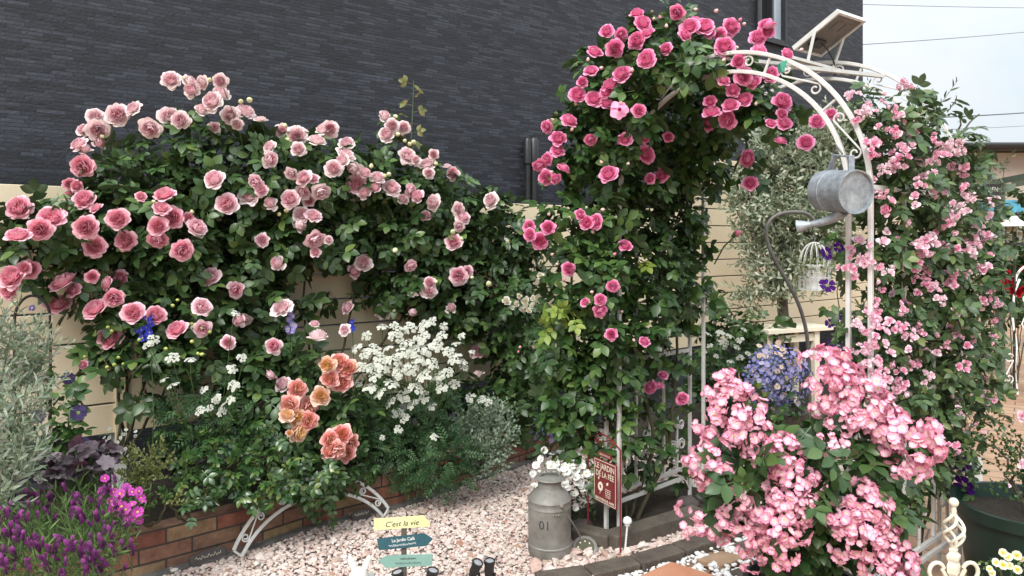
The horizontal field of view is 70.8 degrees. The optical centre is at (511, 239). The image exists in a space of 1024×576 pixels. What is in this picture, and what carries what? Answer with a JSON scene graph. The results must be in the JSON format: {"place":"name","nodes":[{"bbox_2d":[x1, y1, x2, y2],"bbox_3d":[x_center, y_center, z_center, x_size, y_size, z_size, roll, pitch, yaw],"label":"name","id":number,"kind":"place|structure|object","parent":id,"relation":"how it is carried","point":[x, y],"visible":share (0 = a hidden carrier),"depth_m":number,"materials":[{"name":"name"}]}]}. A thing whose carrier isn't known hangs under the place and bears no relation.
{"place":"outdoors","nodes":[
{"label":"outdoors","id":0,"kind":"place"},
{"bbox_2d":[0,404,540,549],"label":"bed soil","id":1,"kind":"structure","parent":0,"point":[157,510],"depth_m":3.77,"materials":[{"name":"brown soil"}]},
{"bbox_2d":[13,294,51,526],"bbox_3d":[-2.161,0.783,3.245,0.151,1.075,0.013,0,0,-21],"label":"plant trellis","id":2,"kind":"object","parent":1,"relation":"on","point":[41,299],"visible":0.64,"depth_m":3.25,"materials":[{"name":"black metal"}]},
{"bbox_2d":[0,290,76,574],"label":"silver shrub","id":3,"kind":"object","parent":1,"relation":"on","point":[16,450],"visible":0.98,"depth_m":2.71,"materials":[{"name":"green plant"}]},
{"bbox_2d":[21,305,96,532],"bbox_3d":[-1.925,0.794,3.108,0.477,1.052,0.324,0,0,40],"label":"clematis","id":4,"kind":"object","parent":1,"relation":"on","point":[76,413],"visible":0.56,"depth_m":3.15,"materials":[{"name":"green plant"}]},
{"bbox_2d":[0,464,157,575],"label":"lavender","id":5,"kind":"object","parent":1,"relation":"on","point":[37,546],"visible":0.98,"depth_m":2.56,"materials":[{"name":"purple plant"}]},
{"bbox_2d":[33,435,124,545],"bbox_3d":[-1.780,1.056,2.992,0.318,0.520,0.338,0,0,0],"label":"heuchera","id":6,"kind":"object","parent":1,"relation":"on","point":[63,470],"visible":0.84,"depth_m":2.94,"materials":[{"name":"purple plant"}]},
{"bbox_2d":[100,427,139,511],"bbox_3d":[-1.836,1.088,3.338,0.258,0.454,0.157,0,0,32],"label":"baby breath","id":7,"kind":"object","parent":1,"relation":"on","point":[120,438],"visible":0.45,"depth_m":3.31,"materials":[{"name":"grey plant"}]},
{"bbox_2d":[97,474,145,552],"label":"african daisy","id":8,"kind":"object","parent":1,"relation":"on","point":[138,491],"visible":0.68,"depth_m":2.83,"materials":[{"name":"pink plant"}]},
{"bbox_2d":[133,315,153,516],"bbox_3d":[-1.725,0.833,3.391,0.097,0.963,0.062,0,0,0],"label":"delphinium","id":9,"kind":"object","parent":1,"relation":"on","point":[148,327],"visible":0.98,"depth_m":3.38,"materials":[{"name":"blue plant"}]},
{"bbox_2d":[114,433,187,526],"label":"golden shrub","id":10,"kind":"object","parent":1,"relation":"on","point":[150,468],"visible":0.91,"depth_m":3.23,"materials":[{"name":"green plant"}]},
{"bbox_2d":[139,310,257,459],"bbox_3d":[-1.509,0.728,3.476,0.604,0.812,0.540,0,0,0],"label":"lace flower","id":11,"kind":"object","parent":1,"relation":"on","point":[191,406],"visible":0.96,"depth_m":3.46,"materials":[{"name":"green plant"}]},
{"bbox_2d":[153,400,340,517],"bbox_3d":[-1.279,1.042,3.455,0.909,0.574,0.495,0,0,-13],"label":"rose shrub","id":12,"kind":"object","parent":1,"relation":"on","point":[213,472],"visible":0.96,"depth_m":3.38,"materials":[{"name":"green plant"}]},
{"bbox_2d":[284,311,296,379],"bbox_3d":[-1.182,0.844,3.872,0.074,0.943,0.061,0,0,0],"label":"delphinium","id":13,"kind":"object","parent":1,"relation":"on","point":[292,326],"visible":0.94,"depth_m":3.85,"materials":[{"name":"purple plant"}]},
{"bbox_2d":[225,343,393,485],"bbox_3d":[-1.077,0.986,3.891,0.658,0.856,0.717,0,0,27],"label":"apricot rose bush","id":14,"kind":"object","parent":1,"relation":"on","point":[295,411],"visible":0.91,"depth_m":3.76,"materials":[{"name":"green plant"}]},
{"bbox_2d":[347,318,355,415],"bbox_3d":[-0.929,0.883,4.172,0.053,0.863,0.061,0,0,0],"label":"delphinium","id":15,"kind":"object","parent":1,"relation":"on","point":[352,328],"visible":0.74,"depth_m":4.17,"materials":[{"name":"blue plant"}]},
{"bbox_2d":[207,365,535,459],"bbox_3d":[-0.711,1.155,4.493,2.278,0.962,0.574,0,0,-36],"label":"dark shrub","id":16,"kind":"object","parent":1,"relation":"on","point":[378,419],"visible":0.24,"depth_m":4.43,"materials":[{"name":"green plant"}]},
{"bbox_2d":[194,75,557,462],"bbox_3d":[-0.660,0.150,4.451,2.451,2.409,0.714,0,0,-37],"label":"climbing rose","id":17,"kind":"object","parent":1,"relation":"on","point":[431,270],"visible":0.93,"depth_m":4.27,"materials":[{"name":"green plant"}]},
{"bbox_2d":[351,317,492,508],"bbox_3d":[-0.502,0.941,4.013,0.791,1.060,0.615,0,0,0],"label":"lace flower","id":18,"kind":"object","parent":1,"relation":"on","point":[417,476],"visible":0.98,"depth_m":3.91,"materials":[{"name":"green plant"}]},
{"bbox_2d":[449,392,521,484],"bbox_3d":[-0.155,1.140,4.159,0.431,0.498,0.387,0,0,0],"label":"horehound","id":19,"kind":"object","parent":1,"relation":"on","point":[494,451],"visible":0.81,"depth_m":4.13,"materials":[{"name":"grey plant"}]},
{"bbox_2d":[476,238,563,450],"bbox_3d":[0.066,0.658,4.603,0.483,1.345,0.677,0,0,-20],"label":"white rose bush","id":20,"kind":"object","parent":1,"relation":"on","point":[524,308],"visible":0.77,"depth_m":4.53,"materials":[{"name":"green plant"}]},
{"bbox_2d":[510,417,572,449],"bbox_3d":[0.182,1.333,4.907,0.445,0.307,0.325,0,0,-13],"label":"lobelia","id":21,"kind":"object","parent":1,"relation":"on","point":[550,439],"visible":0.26,"depth_m":4.78,"materials":[{"name":"green plant"}]},
{"bbox_2d":[2,347,882,495],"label":"back soil","id":22,"kind":"structure","parent":0,"point":[655,395],"depth_m":6.60,"materials":[{"name":"brown soil"}]},
{"bbox_2d":[0,184,657,489],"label":"board fence","id":23,"kind":"object","parent":22,"relation":"on","point":[101,418],"visible":0.04,"depth_m":4.34,"materials":[{"name":"beige wood"}]},
{"bbox_2d":[0,71,275,458],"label":"climbing rose","id":24,"kind":"object","parent":23,"relation":"attached to","point":[57,234],"visible":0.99,"depth_m":3.52,"materials":[{"name":"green plant"}]},
{"bbox_2d":[659,159,929,349],"bbox_3d":[3.427,0.357,7.961,5.410,2.285,0.100,0,0,-37],"label":"board fence","id":25,"kind":"object","parent":22,"relation":"on","point":[721,267],"visible":0.02,"depth_m":6.99,"materials":[{"name":"beige wood"}]},
{"bbox_2d":[571,480,704,528],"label":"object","id":26,"kind":"structure","parent":0,"point":[661,500],"depth_m":4.01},
{"bbox_2d":[530,446,597,526],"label":"white daisies","id":27,"kind":"object","parent":26,"relation":"on","point":[572,470],"visible":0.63,"depth_m":3.64,"materials":[{"name":"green plant"}]},
{"bbox_2d":[571,518,592,528],"bbox_3d":[0.358,1.470,3.700,0.121,0.072,0.091,0,0,0],"label":"garden stone","id":28,"kind":"object","parent":26,"relation":"on","point":[581,520],"visible":0.36,"depth_m":3.69,"materials":[{"name":"stone"}]},
{"bbox_2d":[571,523,608,548],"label":"edging block","id":29,"kind":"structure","parent":26,"relation":"on","point":[599,536],"depth_m":3.54,"materials":[{"name":"grey concrete"}]},
{"bbox_2d":[587,433,620,552],"bbox_3d":[0.444,1.226,3.527,0.022,0.549,0.264,0,0,-31],"label":"garden sign","id":30,"kind":"object","parent":26,"relation":"on","point":[605,482],"visible":1,"depth_m":3.50,"materials":[{"name":"red metal"}]},
{"bbox_2d":[522,0,838,521],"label":"climbing rose","id":31,"kind":"object","parent":26,"relation":"on","point":[648,67],"visible":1,"depth_m":3.52,"materials":[{"name":"green plant"}]},
{"bbox_2d":[675,495,699,507],"bbox_3d":[0.980,1.469,4.019,0.117,0.085,0.102,0,0,33],"label":"garden stone","id":32,"kind":"object","parent":26,"relation":"on","point":[688,500],"visible":0.61,"depth_m":3.99,"materials":[{"name":"stone"}]},
{"bbox_2d":[695,495,703,502],"bbox_3d":[1.100,1.470,4.097,0.119,0.079,0.092,0,0,0],"label":"garden stone","id":33,"kind":"object","parent":26,"relation":"on","point":[699,498],"visible":0.16,"depth_m":4.07,"materials":[{"name":"stone"}]},
{"bbox_2d":[594,373,886,460],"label":"back bed soil","id":34,"kind":"structure","parent":0,"point":[696,414],"depth_m":5.97,"materials":[{"name":"brown soil"}]},
{"bbox_2d":[677,289,799,425],"bbox_3d":[1.827,0.946,5.688,1.169,1.095,0.695,0,0,-9],"label":"dark shrub","id":35,"kind":"object","parent":34,"relation":"on","point":[753,336],"visible":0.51,"depth_m":5.66,"materials":[{"name":"green plant"}]},
{"bbox_2d":[687,328,751,407],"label":"lace flower","id":36,"kind":"object","parent":35,"relation":"attached to","point":[711,353],"visible":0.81,"depth_m":5.34,"materials":[{"name":"white plant"}]},
{"bbox_2d":[744,322,833,414],"bbox_3d":[2.291,1.108,6.000,0.715,0.784,0.320,0,0,-25],"label":"plant stand","id":37,"kind":"object","parent":34,"relation":"on","point":[814,329],"visible":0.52,"depth_m":5.96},
{"bbox_2d":[717,95,864,404],"bbox_3d":[2.429,0.116,6.100,1.365,2.746,0.958,0,0,0],"label":"olive tree","id":38,"kind":"object","parent":34,"relation":"on","point":[801,167],"visible":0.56,"depth_m":6.00,"materials":[{"name":"green plant"}]},
{"bbox_2d":[642,311,1023,575],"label":"ground","id":39,"kind":"structure","parent":0,"point":[1010,407],"depth_m":5.33,"materials":[{"name":"stone"}]},
{"bbox_2d":[0,0,862,483],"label":"stone clad building","id":40,"kind":"structure","parent":39,"relation":"on","point":[486,76],"depth_m":5.61,"materials":[{"name":"grey stone"}]},
{"bbox_2d":[523,138,539,203],"bbox_3d":[0.184,0.279,6.640,0.184,2.443,0.112,0,0,-37],"label":"vent pipe","id":41,"kind":"object","parent":40,"relation":"attached to","point":[531,147],"visible":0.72,"depth_m":6.60,"materials":[{"name":"black metal"}]},
{"bbox_2d":[755,0,786,43],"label":"window","id":42,"kind":"structure","parent":40,"relation":"in","point":[776,10],"depth_m":9.10,"materials":[{"name":"black metal"}]},
{"bbox_2d":[863,32,1023,44],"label":"power line","id":43,"kind":"object","parent":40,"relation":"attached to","point":[940,39],"visible":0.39,"depth_m":19.99,"materials":[{"name":"grey metal"}]},
{"bbox_2d":[163,426,860,575],"bbox_3d":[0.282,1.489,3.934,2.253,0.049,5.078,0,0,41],"label":"gravel","id":44,"kind":"structure","parent":39,"relation":"on","point":[259,556],"depth_m":3.57,"materials":[{"name":"beige gravel"}]},
{"bbox_2d":[189,546,226,566],"bbox_3d":[-1.409,1.466,3.337,0.166,0.059,0.028,0,0,-44],"label":"slate marker","id":45,"kind":"object","parent":44,"relation":"on","point":[200,558],"visible":1,"depth_m":3.33,"materials":[{"name":"grey stone"}]},
{"bbox_2d":[0,421,584,575],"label":"brick planter","id":46,"kind":"object","parent":44,"relation":"on","point":[163,546],"visible":0.35,"depth_m":3.46,"materials":[{"name":"brown brick"}]},
{"bbox_2d":[151,484,222,529],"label":"trailing ivy","id":47,"kind":"object","parent":46,"relation":"on","point":[190,508],"visible":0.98,"depth_m":3.16,"materials":[{"name":"green plant"}]},
{"bbox_2d":[291,455,379,530],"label":"trailing ivy","id":48,"kind":"object","parent":46,"relation":"on","point":[341,480],"visible":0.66,"depth_m":3.58,"materials":[{"name":"green plant"}]},
{"bbox_2d":[232,476,388,556],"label":"border arch","id":49,"kind":"structure","parent":44,"relation":"on","point":[279,511],"depth_m":3.52,"materials":[{"name":"white metal"}]},
{"bbox_2d":[348,555,374,575],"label":"rabbit statue","id":50,"kind":"object","parent":44,"relation":"on","point":[358,571],"visible":1,"depth_m":2.78,"materials":[{"name":"white ceramic"}]},
{"bbox_2d":[351,508,371,520],"bbox_3d":[-0.808,1.468,3.855,0.114,0.054,0.027,0,0,-39],"label":"slate marker","id":51,"kind":"object","parent":44,"relation":"on","point":[362,513],"visible":1,"depth_m":3.85,"materials":[{"name":"grey stone"}]},
{"bbox_2d":[391,568,403,575],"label":"spike spotlight","id":52,"kind":"object","parent":44,"relation":"on","point":[397,572],"visible":1,"depth_m":2.70,"materials":[{"name":"black metal"}]},
{"bbox_2d":[374,515,432,575],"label":"arrow signpost","id":53,"kind":"object","parent":44,"relation":"on","point":[404,541],"visible":1,"depth_m":2.77,"materials":[{"name":"multicoloured wood"}]},
{"bbox_2d":[426,566,438,575],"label":"spike spotlight","id":54,"kind":"object","parent":44,"relation":"on","point":[432,571],"visible":1,"depth_m":2.69,"materials":[{"name":"black metal"}]},
{"bbox_2d":[469,558,482,575],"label":"spike spotlight","id":55,"kind":"object","parent":44,"relation":"on","point":[476,566],"visible":1,"depth_m":2.89,"materials":[{"name":"black metal"}]},
{"bbox_2d":[484,557,495,575],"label":"spike spotlight","id":56,"kind":"object","parent":44,"relation":"on","point":[489,563],"visible":1,"depth_m":2.91,"materials":[{"name":"black metal"}]},
{"bbox_2d":[527,469,580,560],"bbox_3d":[0.197,1.292,3.434,0.246,0.401,0.214,0,0,0],"label":"milk can","id":57,"kind":"object","parent":44,"relation":"on","point":[550,521],"visible":0.98,"depth_m":3.36,"materials":[{"name":"metal"}]},
{"bbox_2d":[535,565,590,575],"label":"edging paver","id":58,"kind":"object","parent":44,"relation":"on","point":[579,570],"visible":1,"depth_m":3.19,"materials":[{"name":"grey concrete"}]},
{"bbox_2d":[572,536,597,556],"bbox_3d":[0.347,1.473,3.434,0.121,0.088,0.098,0,0,0],"label":"solar ground light","id":59,"kind":"object","parent":44,"relation":"on","point":[583,543],"visible":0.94,"depth_m":3.44,"materials":[{"name":"metal"}]},
{"bbox_2d":[584,555,640,575],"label":"edging paver","id":60,"kind":"object","parent":44,"relation":"on","point":[622,565],"visible":0.83,"depth_m":3.25,"materials":[{"name":"grey concrete"}]},
{"bbox_2d":[529,524,710,572],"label":"coarse gravel","id":61,"kind":"structure","parent":44,"relation":"on","point":[536,564],"depth_m":3.38,"materials":[{"name":"beige gravel"}]},
{"bbox_2d":[623,516,631,546],"bbox_3d":[0.551,1.412,3.444,0.045,0.177,0.045,0,0,0],"label":"pin light","id":62,"kind":"object","parent":61,"relation":"on","point":[627,521],"visible":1,"depth_m":3.44,"materials":[{"name":"white plastic"}]},
{"bbox_2d":[604,505,702,550],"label":"edging beam","id":63,"kind":"structure","parent":44,"relation":"on","point":[648,529],"depth_m":3.60,"materials":[{"name":"grey concrete"}]},
{"bbox_2d":[629,543,684,571],"bbox_3d":[0.685,1.502,3.393,0.259,0.060,0.105,0,0,-30],"label":"edging paver","id":64,"kind":"object","parent":44,"relation":"on","point":[648,559],"visible":0.67,"depth_m":3.37,"materials":[{"name":"grey concrete"}]},
{"bbox_2d":[672,534,720,559],"bbox_3d":[0.915,1.502,3.535,0.267,0.060,0.105,0,0,-33],"label":"edging paver","id":65,"kind":"object","parent":44,"relation":"on","point":[693,544],"visible":0.43,"depth_m":3.49,"materials":[{"name":"grey concrete"}]},
{"bbox_2d":[729,524,757,542],"bbox_3d":[1.145,1.502,3.690,0.272,0.060,0.105,0,0,-35],"label":"edging paver","id":66,"kind":"object","parent":44,"relation":"on","point":[739,535],"visible":0.01,"depth_m":3.61,"materials":[{"name":"grey concrete"}]},
{"bbox_2d":[749,403,807,491],"bbox_3d":[1.568,1.250,4.250,0.340,0.500,0.340,0,0,0],"label":"flower pot","id":67,"kind":"object","parent":44,"relation":"on","point":[787,419],"visible":0.15,"depth_m":4.13,"materials":[{"name":"stone"}]},
{"bbox_2d":[742,340,813,424],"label":"bedding pansies","id":68,"kind":"object","parent":67,"relation":"in","point":[786,393],"visible":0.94,"depth_m":4.10,"materials":[{"name":"blue plant"}]},
{"bbox_2d":[764,210,814,418],"bbox_3d":[1.838,0.651,4.750,0.346,1.697,0.024,0,0,0],"label":"shepherd hook","id":69,"kind":"object","parent":44,"relation":"on","point":[774,259],"visible":0.77,"depth_m":4.74,"materials":[{"name":"grey metal"}]},
{"bbox_2d":[798,229,830,290],"bbox_3d":[1.995,0.128,4.750,0.198,0.404,0.198,0,0,0],"label":"birdcage planter","id":70,"kind":"object","parent":69,"relation":"hanging from","point":[803,277],"visible":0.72,"depth_m":4.71,"materials":[{"name":"white metal"}]},
{"bbox_2d":[802,264,826,288],"bbox_3d":[1.995,0.242,4.750,0.160,0.155,0.160,0,0,0],"label":"white pot","id":71,"kind":"object","parent":70,"relation":"in","point":[810,283],"visible":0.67,"depth_m":4.69,"materials":[{"name":"white ceramic"}]},
{"bbox_2d":[796,255,835,282],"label":"trailing plant","id":72,"kind":"object","parent":71,"relation":"in","point":[812,262],"visible":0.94,"depth_m":4.69,"materials":[{"name":"green plant"}]},
{"bbox_2d":[641,562,714,575],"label":"paving slab","id":73,"kind":"structure","parent":39,"relation":"on","point":[671,569],"depth_m":3.20,"materials":[{"name":"stone"}]},
{"bbox_2d":[618,536,757,575],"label":"white pebbles","id":74,"kind":"object","parent":39,"relation":"on","point":[712,565],"visible":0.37,"depth_m":3.31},
{"bbox_2d":[698,551,745,569],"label":"paving slab","id":75,"kind":"structure","parent":39,"relation":"on","point":[721,558],"depth_m":3.34,"materials":[{"name":"beige stone"}]},
{"bbox_2d":[730,568,742,575],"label":"paving slab","id":76,"kind":"structure","parent":39,"relation":"on","point":[737,572],"depth_m":3.21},
{"bbox_2d":[730,539,759,558],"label":"paving slab","id":77,"kind":"structure","parent":39,"relation":"on","point":[741,543],"depth_m":3.49,"materials":[{"name":"grey stone"}]},
{"bbox_2d":[604,50,961,575],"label":"rose arch","id":78,"kind":"structure","parent":39,"relation":"on","point":[786,64],"depth_m":3.20,"materials":[{"name":"white metal"}]},
{"bbox_2d":[791,9,865,75],"bbox_3d":[1.549,-0.966,3.562,0.515,0.268,0.243,0,0,-36],"label":"solar module","id":79,"kind":"object","parent":78,"relation":"on","point":[830,32],"visible":0.91,"depth_m":3.56,"materials":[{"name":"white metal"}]},
{"bbox_2d":[796,144,874,233],"bbox_3d":[1.193,-0.192,2.680,0.175,0.336,0.244,0,0,-22],"label":"watering can","id":80,"kind":"object","parent":78,"relation":"hanging from","point":[840,194],"visible":1,"depth_m":2.60,"materials":[{"name":"grey metal"}]},
{"bbox_2d":[743,560,852,575],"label":"black pot","id":81,"kind":"object","parent":39,"relation":"on","point":[754,567],"visible":0.24,"depth_m":2.65,"materials":[{"name":"black plastic"}]},
{"bbox_2d":[674,343,948,575],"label":"shrub rose","id":82,"kind":"object","parent":81,"relation":"in","point":[837,516],"visible":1,"depth_m":2.35,"materials":[{"name":"pink plant"}]},
{"bbox_2d":[767,173,1023,371],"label":"garden pergola","id":83,"kind":"object","parent":39,"relation":"on","point":[1016,180],"visible":0.2,"depth_m":8.13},
{"bbox_2d":[973,150,1015,352],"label":"climbing plant","id":84,"kind":"object","parent":83,"relation":"attached to","point":[1002,184],"visible":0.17,"depth_m":8.01,"materials":[{"name":"green plant"}]},
{"bbox_2d":[816,222,980,495],"bbox_3d":[1.798,0.699,3.566,0.396,1.613,1.016,0,0,-16],"label":"clematis","id":85,"kind":"object","parent":39,"relation":"on","point":[825,286],"visible":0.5,"depth_m":3.76,"materials":[{"name":"green plant"}]},
{"bbox_2d":[964,457,982,480],"bbox_3d":[2.193,1.117,3.420,0.100,0.160,0.012,0,0,-18],"label":"plant tag","id":86,"kind":"object","parent":85,"relation":"attached to","point":[980,477],"visible":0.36,"depth_m":3.42,"materials":[{"name":"white plastic"}]},
{"bbox_2d":[824,73,1023,555],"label":"rambling rose","id":87,"kind":"object","parent":39,"relation":"on","point":[908,138],"visible":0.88,"depth_m":2.94,"materials":[{"name":"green plant"}]},
{"bbox_2d":[927,498,979,575],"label":"finial stake","id":88,"kind":"object","parent":39,"relation":"on","point":[953,556],"visible":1,"depth_m":2.24,"materials":[{"name":"white metal"}]},
{"bbox_2d":[949,481,1023,575],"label":"green pot","id":89,"kind":"object","parent":39,"relation":"on","point":[993,523],"visible":0.8,"depth_m":2.92,"materials":[{"name":"plastic"}]},
{"bbox_2d":[969,410,1023,515],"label":"potted shrub","id":90,"kind":"object","parent":89,"relation":"on","point":[1020,474],"visible":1,"depth_m":2.94,"materials":[{"name":"green plant"}]},
{"bbox_2d":[976,200,1023,329],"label":"pool banner","id":91,"kind":"object","parent":39,"relation":"on","point":[1016,208],"visible":0.11,"depth_m":11.99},
{"bbox_2d":[994,215,1023,382],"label":"white rose bush","id":92,"kind":"object","parent":39,"relation":"on","point":[1019,238],"visible":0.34,"depth_m":7.41,"materials":[{"name":"green plant"}]},
{"bbox_2d":[1001,264,1023,383],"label":"red rose bush","id":93,"kind":"object","parent":39,"relation":"on","point":[1019,296],"visible":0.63,"depth_m":7.33,"materials":[{"name":"green plant"}]},
{"bbox_2d":[1002,212,1023,394],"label":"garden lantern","id":94,"kind":"object","parent":39,"relation":"on","point":[1015,220],"visible":0.76,"depth_m":6.99,"materials":[{"name":"white metal"}]},
{"bbox_2d":[1005,266,1023,394],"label":"scroll chair","id":95,"kind":"object","parent":39,"relation":"on","point":[1017,284],"visible":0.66,"depth_m":6.99,"materials":[{"name":"white metal"}]},
{"bbox_2d":[1005,188,1023,250],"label":"green bush","id":96,"kind":"object","parent":39,"relation":"on","point":[1019,196],"visible":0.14,"depth_m":9.53,"materials":[{"name":"green plant"}]},
{"bbox_2d":[863,4,1018,7],"bbox_3d":[13.091,-7.568,22.760,31.726,4.470,0.016,0,0,-28],"label":"power line","id":97,"kind":"object","parent":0,"point":[945,6],"visible":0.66,"depth_m":23.20,"materials":[{"name":"grey metal"}]},
{"bbox_2d":[863,142,1023,294],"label":"beige house","id":98,"kind":"structure","parent":0,"point":[1003,151],"depth_m":16.00,"materials":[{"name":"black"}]},
{"bbox_2d":[863,0,1023,154],"label":"sky","id":99,"kind":"structure","parent":0,"point":[988,70],"materials":[{"name":"white"}]},
{"bbox_2d":[945,112,1023,117],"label":"power line","id":100,"kind":"object","parent":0,"point":[989,114],"visible":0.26,"depth_m":21.46,"materials":[{"name":"grey metal"}]},
{"bbox_2d":[974,548,1023,575],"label":"pansies","id":101,"kind":"object","parent":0,"point":[1017,569],"visible":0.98,"depth_m":2.23,"materials":[{"name":"white plant"}]}
]}

